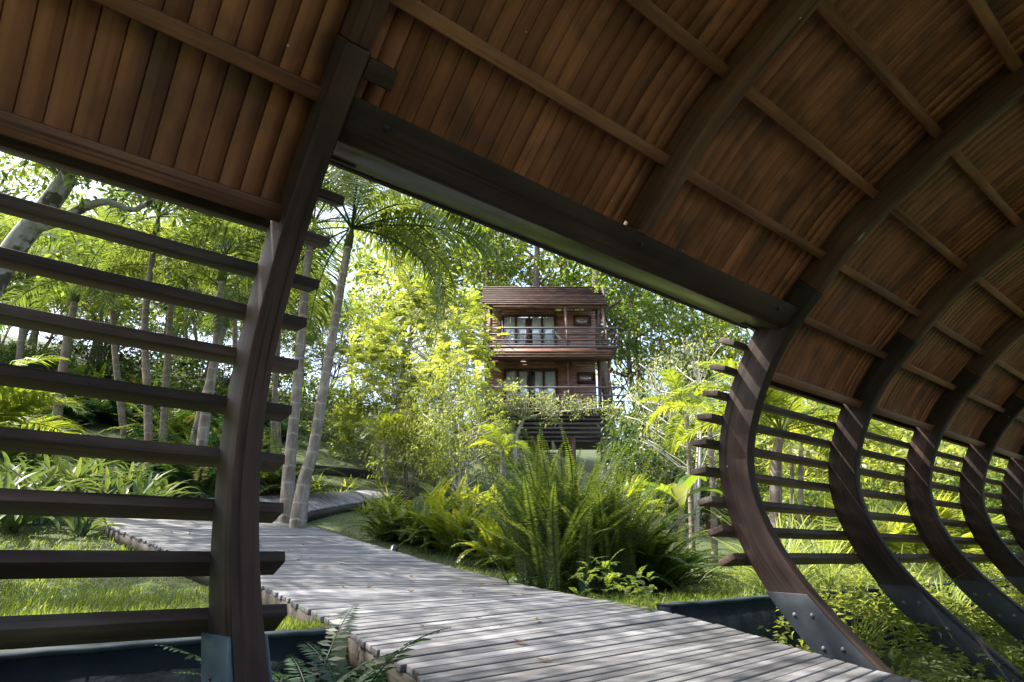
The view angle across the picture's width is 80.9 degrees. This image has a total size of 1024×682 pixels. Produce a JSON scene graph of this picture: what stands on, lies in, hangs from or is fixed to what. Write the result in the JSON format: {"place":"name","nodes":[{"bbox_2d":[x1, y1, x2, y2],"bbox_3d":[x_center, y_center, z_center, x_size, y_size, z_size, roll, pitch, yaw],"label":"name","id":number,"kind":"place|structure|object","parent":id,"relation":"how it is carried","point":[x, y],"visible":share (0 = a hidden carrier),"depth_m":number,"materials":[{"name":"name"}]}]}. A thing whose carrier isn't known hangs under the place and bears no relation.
{"place":"outdoors","nodes":[
{"label":"outdoors","id":0,"kind":"place"},
{"bbox_2d":[0,152,910,469],"label":"sky","id":1,"kind":"structure","parent":0,"point":[14,331],"materials":[{"name":"white"}]},
{"bbox_2d":[0,334,1023,681],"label":"ground","id":2,"kind":"structure","parent":0,"point":[588,456],"depth_m":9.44,"materials":[{"name":"plant"}]},
{"bbox_2d":[0,215,76,325],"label":"airy tree","id":3,"kind":"object","parent":2,"relation":"on","point":[23,276],"visible":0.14,"depth_m":19.80,"materials":[{"name":"green plant"}]},
{"bbox_2d":[0,158,77,285],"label":"broadleaf tree","id":4,"kind":"object","parent":2,"relation":"on","point":[5,190],"visible":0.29,"depth_m":23.44,"materials":[{"name":"green plant"}]},
{"bbox_2d":[2,335,83,368],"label":"leafy bush","id":5,"kind":"object","parent":2,"relation":"on","point":[28,350],"visible":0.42,"depth_m":19.70,"materials":[{"name":"green plant"}]},
{"bbox_2d":[0,480,87,532],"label":"strap leaf plant","id":6,"kind":"object","parent":2,"relation":"on","point":[11,523],"visible":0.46,"depth_m":6.47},
{"bbox_2d":[0,464,114,490],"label":"strap leaf plant","id":7,"kind":"object","parent":2,"relation":"on","point":[47,481],"visible":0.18,"depth_m":7.71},
{"bbox_2d":[0,213,119,362],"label":"tree","id":8,"kind":"object","parent":2,"relation":"on","point":[20,343],"visible":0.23,"depth_m":18.62,"materials":[{"name":"green plant"}]},
{"bbox_2d":[0,354,143,477],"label":"palm tree","id":9,"kind":"object","parent":2,"relation":"on","point":[12,406],"visible":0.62,"depth_m":4.71,"materials":[{"name":"green plant"}]},
{"bbox_2d":[43,395,130,424],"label":"fern clump","id":10,"kind":"object","parent":2,"relation":"on","point":[68,411],"visible":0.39,"depth_m":15.21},
{"bbox_2d":[37,319,140,377],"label":"leafy bush","id":11,"kind":"object","parent":2,"relation":"on","point":[80,346],"visible":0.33,"depth_m":21.94,"materials":[{"name":"green plant"}]},
{"bbox_2d":[57,480,124,535],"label":"strap leaf plant","id":12,"kind":"object","parent":2,"relation":"on","point":[79,526],"visible":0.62,"depth_m":6.76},
{"bbox_2d":[0,205,190,428],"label":"palm tree","id":13,"kind":"object","parent":2,"relation":"on","point":[122,268],"visible":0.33,"depth_m":14.26,"materials":[{"name":"green plant"}]},
{"bbox_2d":[0,185,202,436],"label":"palm tree","id":14,"kind":"object","parent":2,"relation":"on","point":[120,405],"visible":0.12,"depth_m":16.04,"materials":[{"name":"green plant"}]},
{"bbox_2d":[50,211,191,373],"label":"airy tree","id":15,"kind":"object","parent":2,"relation":"on","point":[137,309],"visible":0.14,"depth_m":23.86,"materials":[{"name":"green plant"}]},
{"bbox_2d":[71,399,178,427],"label":"fern clump","id":16,"kind":"object","parent":2,"relation":"on","point":[114,417],"visible":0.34,"depth_m":15.94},
{"bbox_2d":[0,153,259,297],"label":"mottled tree","id":17,"kind":"object","parent":2,"relation":"on","point":[23,235],"visible":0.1,"depth_m":9.23,"materials":[{"name":"green plant"}]},
{"bbox_2d":[17,157,247,479],"bbox_3d":[-7.307,-0.675,11.727,4.737,7.304,4.736,-14,-24,33],"label":"palm tree","id":18,"kind":"object","parent":2,"relation":"on","point":[147,415],"visible":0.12,"depth_m":12.28,"materials":[{"name":"green plant"}]},
{"bbox_2d":[92,319,206,382],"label":"leafy bush","id":19,"kind":"object","parent":2,"relation":"on","point":[151,358],"visible":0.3,"depth_m":22.27,"materials":[{"name":"green plant"}]},
{"bbox_2d":[94,408,221,443],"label":"fern clump","id":20,"kind":"object","parent":2,"relation":"on","point":[172,425],"visible":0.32,"depth_m":15.10,"materials":[{"name":"plant"}]},
{"bbox_2d":[70,209,258,441],"bbox_3d":[-8.570,-0.390,14.546,3.756,6.805,3.663,15,-24,-36],"label":"palm tree","id":21,"kind":"object","parent":2,"relation":"on","point":[164,411],"visible":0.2,"depth_m":14.09,"materials":[{"name":"green plant"}]},
{"bbox_2d":[133,466,199,495],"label":"strap leaf plant","id":22,"kind":"object","parent":2,"relation":"on","point":[147,489],"visible":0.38,"depth_m":8.60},
{"bbox_2d":[0,628,333,681],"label":"retaining wall","id":23,"kind":"structure","parent":2,"relation":"on","point":[139,661],"depth_m":2.05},
{"bbox_2d":[121,464,216,497],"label":"fern clump","id":24,"kind":"object","parent":2,"relation":"on","point":[201,480],"visible":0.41,"depth_m":10.07,"materials":[{"name":"plant"}]},
{"bbox_2d":[125,211,289,410],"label":"airy tree","id":25,"kind":"object","parent":2,"relation":"on","point":[194,331],"visible":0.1,"depth_m":20.94,"materials":[{"name":"green plant"}]},
{"bbox_2d":[141,330,278,401],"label":"leafy bush","id":26,"kind":"object","parent":2,"relation":"on","point":[183,363],"visible":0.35,"depth_m":19.93,"materials":[{"name":"green plant"}]},
{"bbox_2d":[98,197,323,445],"bbox_3d":[-5.941,-0.272,12.224,4.465,6.822,3.931,15,-24,-36],"label":"palm tree","id":27,"kind":"object","parent":2,"relation":"on","point":[205,419],"visible":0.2,"depth_m":12.32,"materials":[{"name":"green plant"}]},
{"bbox_2d":[154,262,297,444],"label":"palm tree","id":28,"kind":"object","parent":2,"relation":"on","point":[226,323],"visible":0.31,"depth_m":13.39,"materials":[{"name":"green plant"}]},
{"bbox_2d":[187,243,341,352],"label":"airy tree","id":29,"kind":"object","parent":2,"relation":"on","point":[208,334],"visible":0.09,"depth_m":26.19,"materials":[{"name":"green plant"}]},
{"bbox_2d":[215,339,318,416],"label":"leafy bush","id":30,"kind":"object","parent":2,"relation":"on","point":[281,377],"visible":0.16,"depth_m":22.63,"materials":[{"name":"green plant"}]},
{"bbox_2d":[194,230,355,452],"bbox_3d":[-5.533,0.123,13.701,3.541,6.610,2.825,15,-24,-36],"label":"palm tree","id":31,"kind":"object","parent":2,"relation":"on","point":[274,400],"visible":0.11,"depth_m":13.90,"materials":[{"name":"green plant"}]},
{"bbox_2d":[155,644,397,681],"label":"fern","id":32,"kind":"object","parent":2,"relation":"on","point":[310,678],"visible":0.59,"depth_m":2.20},
{"bbox_2d":[173,604,408,681],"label":"fern","id":33,"kind":"object","parent":2,"relation":"on","point":[344,634],"visible":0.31,"depth_m":2.34,"materials":[{"name":"plant"}]},
{"bbox_2d":[176,166,409,522],"bbox_3d":[-3.452,-0.072,9.809,4.041,6.499,4.148,15,-24,-36],"label":"palm tree","id":34,"kind":"object","parent":2,"relation":"on","point":[287,491],"visible":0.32,"depth_m":9.91,"materials":[{"name":"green plant"}]},
{"bbox_2d":[260,427,350,502],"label":"fern clump","id":35,"kind":"object","parent":2,"relation":"on","point":[270,481],"visible":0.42,"depth_m":11.41,"materials":[{"name":"plant"}]},
{"bbox_2d":[279,363,374,437],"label":"leafy bush","id":36,"kind":"object","parent":2,"relation":"on","point":[332,396],"visible":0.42,"depth_m":20.95,"materials":[{"name":"green plant"}]},
{"bbox_2d":[281,290,379,409],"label":"airy tree","id":37,"kind":"object","parent":2,"relation":"on","point":[337,347],"visible":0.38,"depth_m":29.39,"materials":[{"name":"green plant"}]},
{"bbox_2d":[296,463,375,478],"bbox_3d":[-4.603,3.421,15.767,2.085,0.282,0.120,10,-22,-27],"label":"timber edging","id":38,"kind":"object","parent":2,"relation":"on","point":[348,472],"visible":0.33,"depth_m":15.80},
{"bbox_2d":[299,379,393,462],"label":"leafy bush","id":39,"kind":"object","parent":2,"relation":"on","point":[338,446],"visible":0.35,"depth_m":18.61,"materials":[{"name":"green plant"}]},
{"bbox_2d":[218,165,503,527],"bbox_3d":[-2.410,-0.316,9.619,4.863,6.970,4.698,-7,-21,19],"label":"palm tree","id":40,"kind":"object","parent":2,"relation":"on","point":[300,504],"visible":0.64,"depth_m":9.89,"materials":[{"name":"green plant"}]},
{"bbox_2d":[271,627,450,681],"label":"fern","id":41,"kind":"object","parent":2,"relation":"on","point":[343,665],"visible":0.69,"depth_m":2.25,"materials":[{"name":"plant"}]},
{"bbox_2d":[352,412,416,488],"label":"palm tree","id":42,"kind":"object","parent":2,"relation":"on","point":[382,417],"visible":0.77,"depth_m":14.48,"materials":[{"name":"green plant"}]},
{"bbox_2d":[340,483,431,539],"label":"fern clump","id":43,"kind":"object","parent":2,"relation":"on","point":[383,517],"visible":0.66,"depth_m":9.20,"materials":[{"name":"plant"}]},
{"bbox_2d":[328,342,447,476],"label":"flowering shrub","id":44,"kind":"object","parent":2,"relation":"on","point":[373,353],"visible":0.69,"depth_m":16.96,"materials":[{"name":"green plant"}]},
{"bbox_2d":[339,234,472,398],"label":"broadleaf tree","id":45,"kind":"object","parent":2,"relation":"on","point":[381,294],"visible":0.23,"depth_m":31.65,"materials":[{"name":"green plant"}]},
{"bbox_2d":[356,405,468,495],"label":"leafy bush","id":46,"kind":"object","parent":2,"relation":"on","point":[393,456],"visible":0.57,"depth_m":14.62,"materials":[{"name":"green plant"}]},
{"bbox_2d":[329,200,505,390],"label":"broadleaf tree","id":47,"kind":"object","parent":2,"relation":"on","point":[476,281],"visible":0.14,"depth_m":43.76,"materials":[{"name":"green plant"}]},
{"bbox_2d":[341,264,511,470],"bbox_3d":[-2.930,1.016,20.659,5.970,7.174,6.016,-7,-21,19],"label":"broadleaf tree","id":48,"kind":"object","parent":2,"relation":"on","point":[379,332],"visible":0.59,"depth_m":20.07,"materials":[{"name":"green plant"}]},
{"bbox_2d":[372,492,486,550],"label":"fern clump","id":49,"kind":"object","parent":2,"relation":"on","point":[415,526],"visible":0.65,"depth_m":8.91,"materials":[{"name":"plant"}]},
{"bbox_2d":[370,473,491,523],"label":"fern clump","id":50,"kind":"object","parent":2,"relation":"on","point":[440,488],"visible":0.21,"depth_m":9.92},
{"bbox_2d":[387,355,487,489],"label":"twiggy shrub","id":51,"kind":"object","parent":2,"relation":"on","point":[449,402],"visible":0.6,"depth_m":14.95,"materials":[{"name":"green plant"}]},
{"bbox_2d":[342,206,533,416],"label":"broadleaf tree","id":52,"kind":"object","parent":2,"relation":"on","point":[366,258],"visible":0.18,"depth_m":43.99,"materials":[{"name":"green plant"}]},
{"bbox_2d":[385,491,500,554],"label":"fern clump","id":53,"kind":"object","parent":2,"relation":"on","point":[449,533],"visible":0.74,"depth_m":8.48,"materials":[{"name":"plant"}]},
{"bbox_2d":[389,338,527,492],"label":"flowering shrub","id":54,"kind":"object","parent":2,"relation":"on","point":[475,377],"visible":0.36,"depth_m":16.79,"materials":[{"name":"green plant"}]},
{"bbox_2d":[398,379,521,502],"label":"twiggy shrub","id":55,"kind":"object","parent":2,"relation":"on","point":[447,445],"visible":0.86,"depth_m":13.71,"materials":[{"name":"green plant"}]},
{"bbox_2d":[420,476,525,536],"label":"leafy bush","id":56,"kind":"object","parent":2,"relation":"on","point":[476,492],"visible":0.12,"depth_m":9.74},
{"bbox_2d":[425,218,533,367],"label":"forest tree","id":57,"kind":"object","parent":2,"relation":"on","point":[505,273],"visible":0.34,"depth_m":40.80,"materials":[{"name":"green plant"}]},
{"bbox_2d":[451,500,517,569],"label":"fern clump","id":58,"kind":"object","parent":2,"relation":"on","point":[495,546],"visible":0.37,"depth_m":7.85,"materials":[{"name":"plant"}]},
{"bbox_2d":[378,201,604,338],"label":"broadleaf tree","id":59,"kind":"object","parent":2,"relation":"on","point":[568,276],"visible":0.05,"depth_m":43.32,"materials":[{"name":"green plant"}]},
{"bbox_2d":[468,423,535,502],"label":"palm tree","id":60,"kind":"object","parent":2,"relation":"on","point":[506,443],"visible":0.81,"depth_m":12.42,"materials":[{"name":"green plant"}]},
{"bbox_2d":[0,0,1023,681],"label":"timber shelter","id":61,"kind":"object","parent":2,"relation":"on","point":[760,166],"visible":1,"depth_m":2.55,"materials":[{"name":"wood"}]},
{"bbox_2d":[105,488,922,681],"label":"boardwalk","id":62,"kind":"structure","parent":2,"relation":"on","point":[574,638],"depth_m":3.05,"materials":[{"name":"wood"}]},
{"bbox_2d":[483,228,567,461],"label":"forest tree","id":63,"kind":"object","parent":2,"relation":"on","point":[536,275],"visible":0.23,"depth_m":40.46,"materials":[{"name":"green plant"}]},
{"bbox_2d":[457,453,622,591],"bbox_3d":[0.339,1.803,6.000,1.769,1.349,1.847,2,-20,-6],"label":"fern clump","id":64,"kind":"object","parent":2,"relation":"on","point":[512,550],"visible":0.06,"depth_m":5.93,"materials":[{"name":"plant"}]},
{"bbox_2d":[428,418,659,597],"bbox_3d":[0.398,1.539,5.548,2.148,1.568,2.057,-1,-20,4],"label":"fern clump","id":65,"kind":"object","parent":2,"relation":"on","point":[544,531],"visible":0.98,"depth_m":5.15,"materials":[{"name":"plant"}]},
{"bbox_2d":[469,377,623,494],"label":"tree","id":66,"kind":"object","parent":2,"relation":"on","point":[548,412],"visible":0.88,"depth_m":16.54,"materials":[{"name":"green plant"}]},
{"bbox_2d":[469,286,624,473],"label":"tree house","id":67,"kind":"structure","parent":2,"relation":"on","point":[536,357],"depth_m":32.44,"materials":[{"name":"wood"}]},
{"bbox_2d":[502,314,556,342],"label":"glazed doors","id":68,"kind":"structure","parent":67,"relation":"in","point":[506,322],"depth_m":33.67,"materials":[{"name":"clear glass"}]},
{"bbox_2d":[504,369,558,407],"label":"glazed doors","id":69,"kind":"structure","parent":67,"relation":"in","point":[531,377],"depth_m":32.61,"materials":[{"name":"clear glass"}]},
{"bbox_2d":[418,212,696,457],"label":"broadleaf tree","id":70,"kind":"object","parent":2,"relation":"on","point":[573,270],"visible":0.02,"depth_m":48.97,"materials":[{"name":"green plant"}]},
{"bbox_2d":[493,443,706,597],"bbox_3d":[0.826,1.686,5.728,1.933,1.411,1.851,-2,-20,4],"label":"fern clump","id":71,"kind":"object","parent":2,"relation":"on","point":[626,565],"visible":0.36,"depth_m":5.42,"materials":[{"name":"plant"}]},
{"bbox_2d":[548,251,663,487],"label":"forest tree","id":72,"kind":"object","parent":2,"relation":"on","point":[596,280],"visible":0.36,"depth_m":35.22,"materials":[{"name":"green plant"}]},
{"bbox_2d":[569,548,643,601],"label":"weed","id":73,"kind":"object","parent":2,"relation":"on","point":[612,574],"visible":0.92,"depth_m":4.48,"materials":[{"name":"green plant"}]},
{"bbox_2d":[609,566,665,610],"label":"weed","id":74,"kind":"object","parent":2,"relation":"on","point":[638,589],"visible":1,"depth_m":3.79,"materials":[{"name":"green plant"}]},
{"bbox_2d":[555,267,722,443],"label":"broadleaf tree","id":75,"kind":"object","parent":2,"relation":"on","point":[622,354],"visible":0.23,"depth_m":39.68,"materials":[{"name":"green plant"}]},
{"bbox_2d":[547,254,734,417],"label":"broadleaf tree","id":76,"kind":"object","parent":2,"relation":"on","point":[643,330],"visible":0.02,"depth_m":48.42,"materials":[{"name":"green plant"}]},
{"bbox_2d":[587,479,707,593],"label":"fern clump","id":77,"kind":"object","parent":2,"relation":"on","point":[644,539],"visible":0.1,"depth_m":5.95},
{"bbox_2d":[593,359,719,504],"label":"leafy shrub","id":78,"kind":"object","parent":2,"relation":"on","point":[619,429],"visible":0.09,"depth_m":24.30,"materials":[{"name":"green plant"}]},
{"bbox_2d":[608,421,720,526],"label":"leafy shrub","id":79,"kind":"object","parent":2,"relation":"on","point":[654,462],"visible":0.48,"depth_m":17.32,"materials":[{"name":"green plant"}]},
{"bbox_2d":[591,491,747,596],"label":"fern clump","id":80,"kind":"object","parent":2,"relation":"on","point":[658,542],"visible":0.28,"depth_m":5.85,"materials":[{"name":"plant"}]},
{"bbox_2d":[623,475,722,556],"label":"banana plant","id":81,"kind":"object","parent":2,"relation":"on","point":[682,486],"visible":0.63,"depth_m":11.30,"materials":[{"name":"green plant"}]},
{"bbox_2d":[609,329,740,534],"bbox_3d":[5.040,2.739,16.912,4.370,5.963,4.423,-4,-20,12],"label":"twiggy shrub","id":82,"kind":"object","parent":2,"relation":"on","point":[696,496],"visible":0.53,"depth_m":16.95,"materials":[{"name":"green plant"}]},
{"bbox_2d":[597,279,752,409],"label":"broadleaf tree","id":83,"kind":"object","parent":2,"relation":"on","point":[685,325],"visible":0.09,"depth_m":46.82,"materials":[{"name":"green plant"}]},
{"bbox_2d":[621,357,728,520],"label":"twiggy shrub","id":84,"kind":"object","parent":2,"relation":"on","point":[655,381],"visible":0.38,"depth_m":21.70,"materials":[{"name":"green plant"}]},
{"bbox_2d":[635,366,727,550],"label":"palm tree","id":85,"kind":"object","parent":2,"relation":"on","point":[673,385],"visible":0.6,"depth_m":13.21,"materials":[{"name":"green plant"}]},
{"bbox_2d":[601,375,765,521],"bbox_3d":[6.161,3.798,21.845,5.927,5.968,5.371,-2,-20,6],"label":"leafy shrub","id":86,"kind":"object","parent":2,"relation":"on","point":[632,414],"visible":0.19,"depth_m":21.64,"materials":[{"name":"green plant"}]},
{"bbox_2d":[630,302,752,413],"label":"broadleaf tree","id":87,"kind":"object","parent":2,"relation":"on","point":[712,348],"visible":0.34,"depth_m":35.34,"materials":[{"name":"green plant"}]},
{"bbox_2d":[627,417,759,530],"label":"leafy shrub","id":88,"kind":"object","parent":2,"relation":"on","point":[707,525],"visible":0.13,"depth_m":18.16,"materials":[{"name":"green plant"}]},
{"bbox_2d":[645,392,763,561],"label":"palm tree","id":89,"kind":"object","parent":2,"relation":"on","point":[702,403],"visible":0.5,"depth_m":11.95,"materials":[{"name":"green plant"}]},
{"bbox_2d":[656,527,752,592],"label":"fern clump","id":90,"kind":"object","parent":2,"relation":"on","point":[682,580],"visible":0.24,"depth_m":6.29,"materials":[{"name":"plant"}]},
{"bbox_2d":[650,306,772,463],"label":"broadleaf tree","id":91,"kind":"object","parent":2,"relation":"on","point":[721,335],"visible":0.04,"depth_m":43.28,"materials":[{"name":"green plant"}]},
{"bbox_2d":[663,355,900,541],"bbox_3d":[3.852,1.798,8.498,3.235,3.307,2.676,15,-24,-36],"label":"palm tree","id":92,"kind":"object","parent":2,"relation":"on","point":[777,398],"visible":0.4,"depth_m":8.54,"materials":[{"name":"green plant"}]},
{"bbox_2d":[672,488,907,597],"bbox_3d":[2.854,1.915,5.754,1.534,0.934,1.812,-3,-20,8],"label":"ornamental grass","id":93,"kind":"object","parent":2,"relation":"on","point":[830,569],"depth_m":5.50,"materials":[{"name":"plant"}]},
{"bbox_2d":[754,404,832,552],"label":"palm tree","id":94,"kind":"object","parent":2,"relation":"on","point":[801,477],"visible":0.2,"depth_m":11.81,"materials":[{"name":"green plant"}]},
{"bbox_2d":[695,399,899,527],"bbox_3d":[9.307,4.255,19.996,7.488,5.434,7.748,14,-24,-35],"label":"leafy bush","id":95,"kind":"object","parent":2,"relation":"on","point":[759,439],"visible":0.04,"depth_m":18.26,"materials":[{"name":"green plant"}]},
{"bbox_2d":[760,464,868,549],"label":"leafy bush","id":96,"kind":"object","parent":2,"relation":"on","point":[805,501],"visible":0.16,"depth_m":14.02,"materials":[{"name":"green plant"}]},
{"bbox_2d":[655,578,1023,654],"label":"retaining wall","id":97,"kind":"structure","parent":2,"relation":"on","point":[748,614],"depth_m":4.29,"materials":[{"name":"metal"}]},
{"bbox_2d":[718,422,964,528],"bbox_3d":[9.702,3.989,16.448,6.189,4.492,6.404,8,-21,-21],"label":"leafy bush","id":98,"kind":"object","parent":2,"relation":"on","point":[895,429],"visible":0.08,"depth_m":15.98,"materials":[{"name":"green plant"}]},
{"bbox_2d":[676,562,1023,681],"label":"groundcover","id":99,"kind":"object","parent":2,"relation":"on","point":[887,614],"visible":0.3,"depth_m":4.43,"materials":[{"name":"green plant"}]},
{"bbox_2d":[803,476,922,567],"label":"leafy bush","id":100,"kind":"object","parent":2,"relation":"on","point":[901,504],"visible":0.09,"depth_m":12.57,"materials":[{"name":"green plant"}]},
{"bbox_2d":[823,569,944,672],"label":"ornamental grass","id":101,"kind":"object","parent":2,"relation":"on","point":[864,629],"depth_m":4.91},
{"bbox_2d":[814,496,960,553],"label":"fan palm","id":102,"kind":"object","parent":2,"relation":"on","point":[898,528],"visible":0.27,"depth_m":9.31,"materials":[{"name":"plant"}]},
{"bbox_2d":[812,430,1012,563],"bbox_3d":[10.010,3.892,14.495,4.967,3.605,5.140,-2,-20,4],"label":"leafy bush","id":103,"kind":"object","parent":2,"relation":"on","point":[892,468],"visible":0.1,"depth_m":14.06,"materials":[{"name":"green plant"}]},
{"bbox_2d":[867,490,1000,567],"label":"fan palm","id":104,"kind":"object","parent":2,"relation":"on","point":[944,512],"visible":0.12,"depth_m":9.73,"materials":[{"name":"plant"}]},
{"bbox_2d":[907,544,1018,640],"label":"ornamental grass","id":105,"kind":"object","parent":2,"relation":"on","point":[960,592],"depth_m":5.85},
{"bbox_2d":[932,449,1023,565],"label":"leafy bush","id":106,"kind":"object","parent":2,"relation":"on","point":[991,488],"visible":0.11,"depth_m":13.11,"materials":[{"name":"green plant"}]},
{"bbox_2d":[733,547,1001,596],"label":"meadow grass","id":107,"kind":"structure","parent":0,"point":[751,591],"depth_m":5.79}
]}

